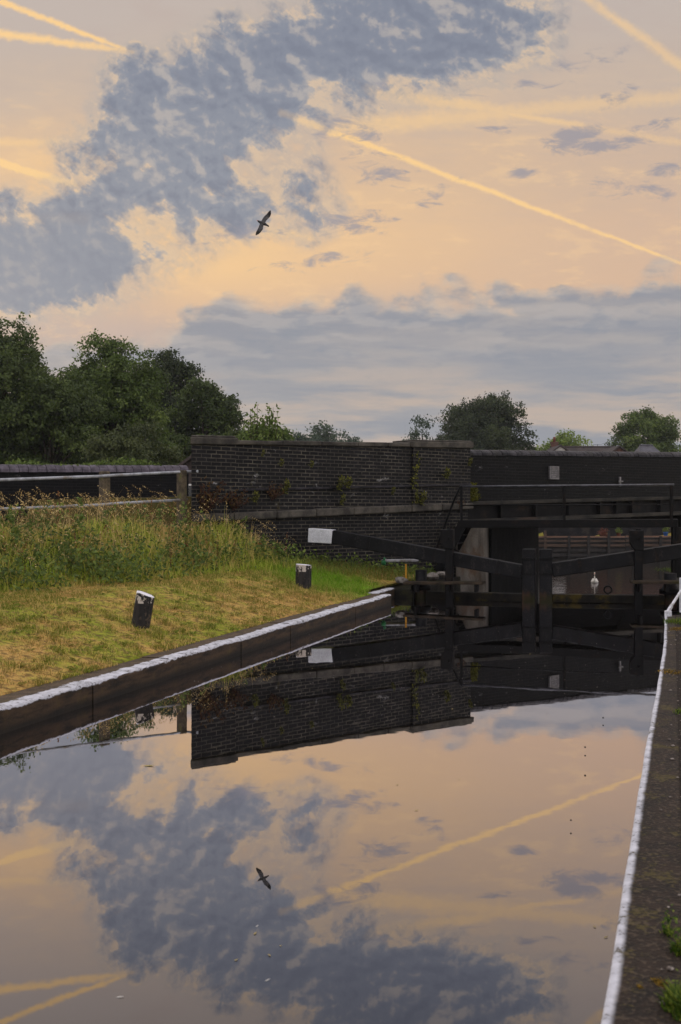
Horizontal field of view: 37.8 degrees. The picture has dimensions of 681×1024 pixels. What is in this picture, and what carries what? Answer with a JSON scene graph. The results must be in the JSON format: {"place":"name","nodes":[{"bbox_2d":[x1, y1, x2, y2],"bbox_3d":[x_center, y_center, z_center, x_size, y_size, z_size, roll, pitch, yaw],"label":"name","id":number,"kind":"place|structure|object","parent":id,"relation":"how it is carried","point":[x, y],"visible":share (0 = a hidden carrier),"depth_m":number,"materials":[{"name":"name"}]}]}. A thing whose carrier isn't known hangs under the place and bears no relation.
{"place":"outdoors","nodes":[
{"label":"outdoors","id":0,"kind":"place"},
{"bbox_2d":[0,497,326,592],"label":"bank grass","id":1,"kind":"structure","parent":0,"point":[231,566],"depth_m":16.73,"materials":[{"name":"green plant"}]},
{"bbox_2d":[178,455,190,495],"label":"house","id":2,"kind":"structure","parent":0,"point":[187,461],"depth_m":45.91,"materials":[{"name":"tile"}]},
{"bbox_2d":[256,210,270,234],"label":"gull","id":3,"kind":"object","parent":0,"point":[263,221],"visible":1,"depth_m":43.95,"materials":[{"name":"grey"}]},
{"bbox_2d":[0,496,670,695],"bbox_3d":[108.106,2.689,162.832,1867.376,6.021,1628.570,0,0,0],"label":"ground","id":4,"kind":"structure","parent":0,"point":[17,675],"depth_m":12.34,"materials":[{"name":"green plant"}]},
{"bbox_2d":[0,311,103,463],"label":"broadleaf tree","id":5,"kind":"object","parent":4,"relation":"on","point":[16,363],"visible":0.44,"depth_m":55.20,"materials":[{"name":"green plant"}]},
{"bbox_2d":[0,366,110,464],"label":"bush","id":6,"kind":"object","parent":4,"relation":"on","point":[48,392],"visible":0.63,"depth_m":54.56,"materials":[{"name":"green plant"}]},
{"bbox_2d":[0,464,188,527],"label":"roadside wall","id":7,"kind":"structure","parent":4,"relation":"on","point":[163,484],"depth_m":25.46,"materials":[{"name":"brick"}]},
{"bbox_2d":[5,455,161,465],"bbox_3d":[-6.609,-1.300,25.916,4.116,0.344,0.862,0,0,-33],"label":"ivy","id":8,"kind":"object","parent":7,"relation":"on","point":[113,462],"visible":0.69,"depth_m":26.17,"materials":[{"name":"green plant"}]},
{"bbox_2d":[0,470,197,525],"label":"bank railing","id":9,"kind":"object","parent":4,"relation":"on","point":[104,479],"visible":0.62,"depth_m":17.58,"materials":[{"name":"wood"}]},
{"bbox_2d":[54,328,182,463],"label":"broadleaf tree","id":10,"kind":"object","parent":4,"relation":"on","point":[131,397],"visible":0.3,"depth_m":60.59,"materials":[{"name":"green plant"}]},
{"bbox_2d":[80,418,187,464],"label":"bush","id":11,"kind":"object","parent":4,"relation":"on","point":[130,444],"visible":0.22,"depth_m":49.04,"materials":[{"name":"green plant"}]},
{"bbox_2d":[131,590,153,628],"bbox_3d":[-2.317,1.163,11.641,0.283,0.490,0.217,0,0,0],"label":"mooring bollard","id":12,"kind":"object","parent":4,"relation":"on","point":[143,610],"visible":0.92,"depth_m":11.54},
{"bbox_2d":[0,491,287,572],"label":"dock weeds","id":13,"kind":"object","parent":4,"relation":"on","point":[119,536],"visible":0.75,"depth_m":16.35,"materials":[{"name":"brown plant"}]},
{"bbox_2d":[0,486,295,580],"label":"seeding grass","id":14,"kind":"structure","parent":4,"relation":"on","point":[89,513],"depth_m":16.45,"materials":[{"name":"plant"}]},
{"bbox_2d":[0,501,317,591],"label":"bramble thicket","id":15,"kind":"object","parent":4,"relation":"on","point":[100,569],"visible":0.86,"depth_m":15.29,"materials":[{"name":"green plant"}]},
{"bbox_2d":[133,347,212,442],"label":"broadleaf tree","id":16,"kind":"object","parent":4,"relation":"on","point":[178,371],"visible":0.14,"depth_m":79.17,"materials":[{"name":"green plant"}]},
{"bbox_2d":[158,373,248,464],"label":"broadleaf tree","id":17,"kind":"object","parent":4,"relation":"on","point":[210,408],"visible":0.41,"depth_m":74.88,"materials":[{"name":"green plant"}]},
{"bbox_2d":[0,576,459,734],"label":"canal bank wall","id":18,"kind":"structure","parent":4,"relation":"on","point":[27,707],"depth_m":10.24,"materials":[{"name":"stone"}]},
{"bbox_2d":[395,577,408,583],"bbox_3d":[1.214,1.365,19.898,0.270,0.143,0.248,0,0,42],"label":"rock","id":19,"kind":"object","parent":18,"relation":"on","point":[399,580],"visible":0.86,"depth_m":19.82,"materials":[{"name":"grey stone"}]},
{"bbox_2d":[308,528,535,603],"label":"lock gate","id":20,"kind":"structure","parent":18,"relation":"attached to","point":[448,557],"depth_m":19.35,"materials":[{"name":"black wood"}]},
{"bbox_2d":[427,572,438,580],"bbox_3d":[1.886,1.334,20.597,0.312,0.179,0.348,0,0,0],"label":"rock","id":21,"kind":"object","parent":18,"relation":"on","point":[432,576],"visible":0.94,"depth_m":20.50,"materials":[{"name":"grey stone"}]},
{"bbox_2d":[437,571,444,577],"bbox_3d":[2.087,1.294,20.596,0.212,0.133,0.239,0,0,-42],"label":"rock","id":22,"kind":"object","parent":18,"relation":"on","point":[441,574],"visible":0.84,"depth_m":20.53,"materials":[{"name":"grey stone"}]},
{"bbox_2d":[241,402,286,440],"bbox_3d":[-2.304,-1.805,30.036,1.380,3.011,1.835,0,0,0],"label":"young tree","id":23,"kind":"object","parent":4,"relation":"on","point":[266,433],"visible":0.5,"depth_m":29.73,"materials":[{"name":"green plant"}]},
{"bbox_2d":[234,423,298,440],"bbox_3d":[-2.577,-1.277,32.916,2.388,3.354,2.269,0,0,0],"label":"shrub","id":24,"kind":"object","parent":4,"relation":"on","point":[288,437],"visible":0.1,"depth_m":32.82,"materials":[{"name":"green plant"}]},
{"bbox_2d":[295,564,311,588],"bbox_3d":[-0.640,1.128,17.226,0.282,0.461,0.271,0,0,0],"label":"mooring bollard","id":25,"kind":"object","parent":4,"relation":"on","point":[303,575],"visible":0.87,"depth_m":17.10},
{"bbox_2d":[291,420,362,441],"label":"broadleaf tree","id":26,"kind":"object","parent":4,"relation":"on","point":[324,436],"visible":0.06,"depth_m":147.96,"materials":[{"name":"green plant"}]},
{"bbox_2d":[190,435,473,576],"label":"brick wing wall","id":27,"kind":"structure","parent":4,"relation":"on","point":[372,505],"depth_m":21.24,"materials":[{"name":"brick"}]},
{"bbox_2d":[196,476,227,511],"bbox_3d":[-2.415,-0.341,18.903,0.619,0.695,0.402,0,0,-42],"label":"wall plant","id":28,"kind":"object","parent":27,"relation":"on","point":[207,506],"depth_m":18.89,"materials":[{"name":"brown plant"}]},
{"bbox_2d":[227,486,248,510],"bbox_3d":[-1.978,-0.268,19.332,0.452,0.508,0.294,0,0,-45],"label":"wall plant","id":29,"kind":"object","parent":27,"relation":"on","point":[233,506],"depth_m":19.32,"materials":[{"name":"brown plant"}]},
{"bbox_2d":[252,489,259,502],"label":"wall plant","id":30,"kind":"object","parent":27,"relation":"attached to","point":[256,496],"depth_m":19.62,"materials":[{"name":"green plant"}]},
{"bbox_2d":[267,482,283,500],"bbox_3d":[-1.288,-0.425,19.950,0.357,0.401,0.232,0,0,-35],"label":"wall plant","id":31,"kind":"object","parent":27,"relation":"attached to","point":[274,494],"depth_m":19.94,"materials":[{"name":"brown plant"}]},
{"bbox_2d":[281,478,291,493],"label":"wall plant","id":32,"kind":"object","parent":27,"relation":"attached to","point":[288,484],"depth_m":20.10,"materials":[{"name":"green plant"}]},
{"bbox_2d":[336,474,345,490],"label":"wall plant","id":33,"kind":"object","parent":27,"relation":"attached to","point":[339,485],"depth_m":21.10,"materials":[{"name":"green plant"}]},
{"bbox_2d":[339,493,345,505],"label":"wall plant","id":34,"kind":"object","parent":27,"relation":"on","point":[343,499],"depth_m":21.16,"materials":[{"name":"green plant"}]},
{"bbox_2d":[344,475,352,487],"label":"wall plant","id":35,"kind":"object","parent":27,"relation":"attached to","point":[349,482],"depth_m":21.25,"materials":[{"name":"green plant"}]},
{"bbox_2d":[410,451,422,503],"bbox_3d":[1.746,-0.806,22.788,0.359,1.300,0.118,0,0,-40],"label":"ivy","id":36,"kind":"object","parent":27,"relation":"attached to","point":[416,474],"visible":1,"depth_m":22.78,"materials":[{"name":"green plant"}]},
{"bbox_2d":[418,490,426,504],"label":"wall plant","id":37,"kind":"object","parent":27,"relation":"on","point":[422,499],"depth_m":22.77,"materials":[{"name":"green plant"}]},
{"bbox_2d":[442,467,450,478],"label":"wall plant","id":38,"kind":"object","parent":27,"relation":"attached to","point":[447,475],"depth_m":23.33,"materials":[{"name":"green plant"}]},
{"bbox_2d":[470,482,480,501],"bbox_3d":[3.272,-0.487,24.190,0.385,0.497,0.235,0,0,-33],"label":"fern","id":39,"kind":"object","parent":27,"relation":"on","point":[473,493],"visible":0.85,"depth_m":24.18,"materials":[{"name":"green plant"}]},
{"bbox_2d":[241,543,436,580],"bbox_3d":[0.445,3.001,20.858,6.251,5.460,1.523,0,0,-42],"label":"wall foot weeds","id":40,"kind":"object","parent":4,"relation":"on","point":[381,569],"depth_m":20.93,"materials":[{"name":"green plant"}]},
{"bbox_2d":[381,559,418,561],"bbox_3d":[1.256,1.029,21.075,0.766,0.058,0.250,0,0,-11],"label":"kerb stone","id":41,"kind":"object","parent":4,"relation":"on","point":[401,560],"visible":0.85,"depth_m":20.98,"materials":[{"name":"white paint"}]},
{"bbox_2d":[401,414,439,439],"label":"broadleaf tree","id":42,"kind":"object","parent":4,"relation":"on","point":[414,435],"visible":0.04,"depth_m":117.47,"materials":[{"name":"green plant"}]},
{"bbox_2d":[433,390,537,449],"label":"broadleaf tree","id":43,"kind":"object","parent":4,"relation":"on","point":[486,424],"visible":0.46,"depth_m":117.54,"materials":[{"name":"green plant"}]},
{"bbox_2d":[548,445,568,450],"bbox_3d":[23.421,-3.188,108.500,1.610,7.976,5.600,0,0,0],"label":"house","id":44,"kind":"structure","parent":4,"relation":"on","point":[559,448],"depth_m":106.00,"materials":[{"name":"grey tile"}]},
{"bbox_2d":[534,428,592,450],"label":"broadleaf tree","id":45,"kind":"object","parent":4,"relation":"on","point":[563,439],"visible":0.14,"depth_m":133.69,"materials":[{"name":"green plant"}]},
{"bbox_2d":[456,450,680,603],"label":"road bridge","id":46,"kind":"structure","parent":4,"relation":"on","point":[508,467],"depth_m":26.39,"materials":[{"name":"brick"}]},
{"bbox_2d":[548,466,558,478],"bbox_3d":[5.545,-1.020,25.878,0.330,0.340,0.065,0,0,-34],"label":"plaque","id":47,"kind":"object","parent":46,"relation":"attached to","point":[553,472],"visible":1,"depth_m":25.85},
{"bbox_2d":[539,531,670,557],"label":"timber landing","id":48,"kind":"object","parent":4,"relation":"on","point":[574,546],"visible":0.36,"depth_m":90.96,"materials":[{"name":"grey wood"}]},
{"bbox_2d":[602,445,627,451],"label":"house","id":49,"kind":"structure","parent":4,"relation":"on","point":[619,448],"depth_m":104.00,"materials":[{"name":"red brick"}]},
{"bbox_2d":[601,578,680,1023],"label":"canal edge wall","id":50,"kind":"structure","parent":4,"relation":"on","point":[642,954],"depth_m":4.04,"materials":[{"name":"stone"}]},
{"bbox_2d":[434,484,680,577],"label":"footbridge","id":51,"kind":"object","parent":50,"relation":"on","point":[463,529],"visible":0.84,"depth_m":22.29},
{"bbox_2d":[539,529,680,604],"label":"lock gate","id":52,"kind":"structure","parent":50,"relation":"attached to","point":[638,556],"depth_m":18.76,"materials":[{"name":"black wood"}]},
{"bbox_2d":[650,977,668,988],"bbox_3d":[1.015,1.496,3.163,0.078,0.017,0.092,0,0,-26],"label":"moss cushion","id":53,"kind":"object","parent":50,"relation":"on","point":[659,981],"visible":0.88,"depth_m":3.17,"materials":[{"name":"orange plant"}]},
{"bbox_2d":[660,899,677,937],"bbox_3d":[1.178,1.436,3.521,0.091,0.137,0.089,0,0,0],"label":"grass tuft","id":54,"kind":"object","parent":50,"relation":"on","point":[668,930],"visible":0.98,"depth_m":3.52,"materials":[{"name":"green plant"}]},
{"bbox_2d":[664,578,680,616],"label":"stay rail","id":55,"kind":"object","parent":50,"relation":"on","point":[668,612],"visible":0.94,"depth_m":14.57,"materials":[{"name":"white metal"}]},
{"bbox_2d":[669,916,680,956],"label":"grass tuft","id":56,"kind":"object","parent":50,"relation":"on","point":[675,947],"visible":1,"depth_m":3.38,"materials":[{"name":"green plant"}]},
{"bbox_2d":[604,405,680,451],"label":"broadleaf tree","id":57,"kind":"object","parent":4,"relation":"on","point":[661,434],"visible":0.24,"depth_m":126.37,"materials":[{"name":"green plant"}]},
{"bbox_2d":[0,597,680,1023],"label":"lock water","id":58,"kind":"structure","parent":0,"point":[412,851],"depth_m":5.35,"materials":[{"name":"liquid"}]},
{"bbox_2d":[198,641,649,716],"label":"floating specks","id":59,"kind":"object","parent":58,"relation":"on","point":[387,703],"visible":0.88,"depth_m":9.31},
{"bbox_2d":[0,0,680,451],"label":"sky","id":60,"kind":"structure","parent":0,"point":[464,198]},
{"bbox_2d":[550,437,614,450],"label":"house","id":61,"kind":"structure","parent":0,"point":[580,448],"depth_m":111.70,"materials":[{"name":"red brick"}]},
{"bbox_2d":[552,558,670,595],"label":"basin water","id":62,"kind":"structure","parent":0,"point":[617,580],"depth_m":61.04,"materials":[{"name":"brown liquid"}]},
{"bbox_2d":[591,572,597,582],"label":"swan","id":63,"kind":"object","parent":62,"relation":"on","point":[594,580],"visible":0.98,"depth_m":58.85,"materials":[{"name":"white"}]},
{"bbox_2d":[634,444,659,451],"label":"house","id":64,"kind":"structure","parent":0,"point":[646,448],"depth_m":107.42,"materials":[{"name":"grey brick"}]},
{"bbox_2d":[675,615,680,799],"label":"path","id":65,"kind":"structure","parent":0,"point":[678,648],"depth_m":8.93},
{"bbox_2d":[655,968,680,1021],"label":"grass tuft","id":66,"kind":"object","parent":65,"relation":"on","point":[671,999],"visible":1,"depth_m":3.00,"materials":[{"name":"green plant"}]},
{"bbox_2d":[658,669,680,675],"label":"moss cushion","id":67,"kind":"object","parent":65,"relation":"on","point":[665,671],"visible":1,"depth_m":9.31,"materials":[{"name":"plant"}]},
{"bbox_2d":[659,631,680,1004],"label":"gravel","id":68,"kind":"structure","parent":65,"relation":"on","point":[670,968],"depth_m":3.87,"materials":[{"name":"grey gravel"}]},
{"bbox_2d":[663,617,680,624],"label":"grass tuft","id":69,"kind":"object","parent":65,"relation":"on","point":[676,620],"visible":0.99,"depth_m":13.46,"materials":[{"name":"green plant"}]},
{"bbox_2d":[669,627,680,630],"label":"moss cushion","id":70,"kind":"object","parent":65,"relation":"on","point":[674,628],"visible":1,"depth_m":12.67,"materials":[{"name":"brown plant"}]},
{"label":"terrace","id":71,"kind":"structure","parent":0,"visible":0},
{"bbox_2d":[597,528,607,535],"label":"plant pot","id":72,"kind":"object","parent":71,"relation":"on","point":[602,532],"visible":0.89,"depth_m":92.37,"materials":[{"name":"ceramic"}]},
{"bbox_2d":[539,527,670,535],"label":"garden wall","id":73,"kind":"structure","parent":71,"relation":"on","point":[652,531],"depth_m":97.75,"materials":[{"name":"black brick"}]},
{"bbox_2d":[616,528,622,535],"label":"plant pot","id":74,"kind":"object","parent":71,"relation":"on","point":[618,531],"visible":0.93,"depth_m":92.39,"materials":[{"name":"ceramic"}]},
{"bbox_2d":[662,527,669,535],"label":"plant pot","id":75,"kind":"object","parent":71,"relation":"on","point":[665,530],"visible":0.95,"depth_m":92.38,"materials":[{"name":"blue ceramic"}]}
]}

